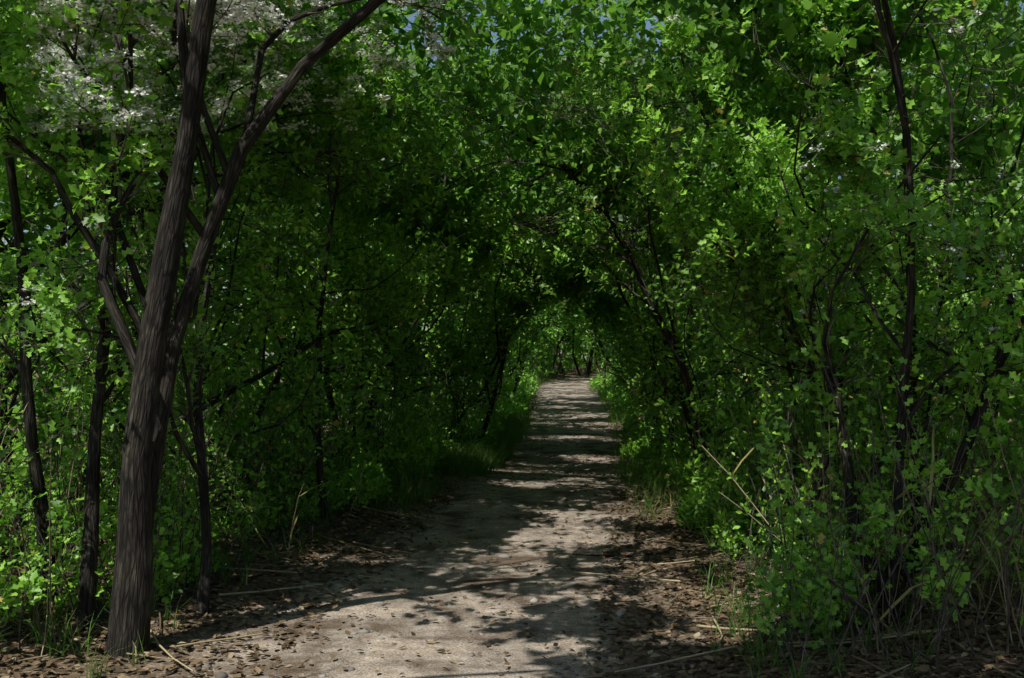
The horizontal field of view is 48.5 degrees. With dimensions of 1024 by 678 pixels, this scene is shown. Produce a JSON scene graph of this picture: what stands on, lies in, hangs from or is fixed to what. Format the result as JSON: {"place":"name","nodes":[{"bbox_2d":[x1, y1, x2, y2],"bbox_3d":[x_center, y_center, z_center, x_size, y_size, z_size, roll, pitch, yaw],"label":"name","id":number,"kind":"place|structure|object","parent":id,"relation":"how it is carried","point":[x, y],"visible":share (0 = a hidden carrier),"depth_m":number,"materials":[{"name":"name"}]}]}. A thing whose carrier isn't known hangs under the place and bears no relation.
{"place":"outdoors","nodes":[
{"label":"outdoors","id":0,"kind":"place"},
{"bbox_2d":[0,357,1023,677],"bbox_3d":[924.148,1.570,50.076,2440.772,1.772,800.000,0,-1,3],"label":"terrain","id":1,"kind":"structure","parent":0,"point":[574,397],"depth_m":7.12,"materials":[{"name":"beige soil"}]},
{"bbox_2d":[201,404,693,677],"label":"path stones","id":2,"kind":"object","parent":1,"relation":"on","point":[351,668],"visible":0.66,"depth_m":7.37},
{"bbox_2d":[0,373,947,677],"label":"grass tufts","id":3,"kind":"object","parent":1,"relation":"on","point":[462,463],"visible":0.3,"depth_m":8.75,"materials":[{"name":"green plant"}]},
{"bbox_2d":[0,414,1020,677],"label":"fallen leaves","id":4,"kind":"object","parent":1,"relation":"on","point":[886,636],"visible":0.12,"depth_m":6.33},
{"bbox_2d":[0,320,1021,561],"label":"shrub foliage","id":5,"kind":"object","parent":1,"relation":"on","point":[718,515],"visible":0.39,"depth_m":9.21,"materials":[{"name":"green plant"}]},
{"bbox_2d":[0,0,1023,657],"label":"tree","id":6,"kind":"object","parent":1,"relation":"on","point":[154,358],"depth_m":6.42,"materials":[{"name":"green plant"}]},
{"bbox_2d":[0,0,1023,488],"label":"tree foliage","id":7,"kind":"object","parent":6,"relation":"attached to","point":[870,166],"visible":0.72,"depth_m":6.60,"materials":[{"name":"green plant"}]},
{"bbox_2d":[13,0,1023,388],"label":"blossoms","id":8,"kind":"object","parent":7,"relation":"attached to","point":[73,74],"visible":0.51,"depth_m":6.39,"materials":[{"name":"white plant"}]},
{"bbox_2d":[0,0,1023,565],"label":"tree foliage","id":9,"kind":"object","parent":6,"relation":"attached to","point":[514,58],"visible":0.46,"depth_m":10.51,"materials":[{"name":"green plant"}]},
{"bbox_2d":[0,319,1023,648],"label":"shrub foliage","id":10,"kind":"object","parent":1,"relation":"on","point":[778,585],"visible":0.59,"depth_m":6.03,"materials":[{"name":"green plant"}]},
{"bbox_2d":[0,404,1023,677],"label":"leaf litter","id":11,"kind":"object","parent":1,"relation":"on","point":[6,658],"visible":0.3,"depth_m":6.46,"materials":[{"name":"brown plant"}]},
{"bbox_2d":[0,306,1023,675],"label":"shrub stems","id":12,"kind":"object","parent":1,"relation":"on","point":[938,638],"visible":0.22,"depth_m":6.54,"materials":[{"name":"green plant"}]},
{"bbox_2d":[0,373,1023,661],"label":"dry grass stalks","id":13,"kind":"object","parent":1,"relation":"on","point":[1000,573],"visible":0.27,"depth_m":6.15,"materials":[{"name":"plant"}]},
{"bbox_2d":[0,357,1023,623],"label":"reed blades","id":14,"kind":"object","parent":13,"relation":"attached to","point":[930,477],"visible":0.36,"depth_m":6.09,"materials":[{"name":"green plant"}]},
{"bbox_2d":[121,329,931,527],"bbox_3d":[4.108,0.631,40.108,12.902,3.357,63.065,0,-1,12],"label":"shrub foliage","id":15,"kind":"object","parent":1,"relation":"on","point":[519,395],"visible":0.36,"depth_m":12.13,"materials":[{"name":"green plant"}]},
{"bbox_2d":[552,476,703,556],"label":"tree roots","id":16,"kind":"object","parent":1,"relation":"on","point":[651,553],"visible":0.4,"depth_m":8.71,"materials":[{"name":"brown plant"}]},
{"bbox_2d":[0,0,1023,356],"label":"sky","id":17,"kind":"structure","parent":0,"point":[411,18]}
]}

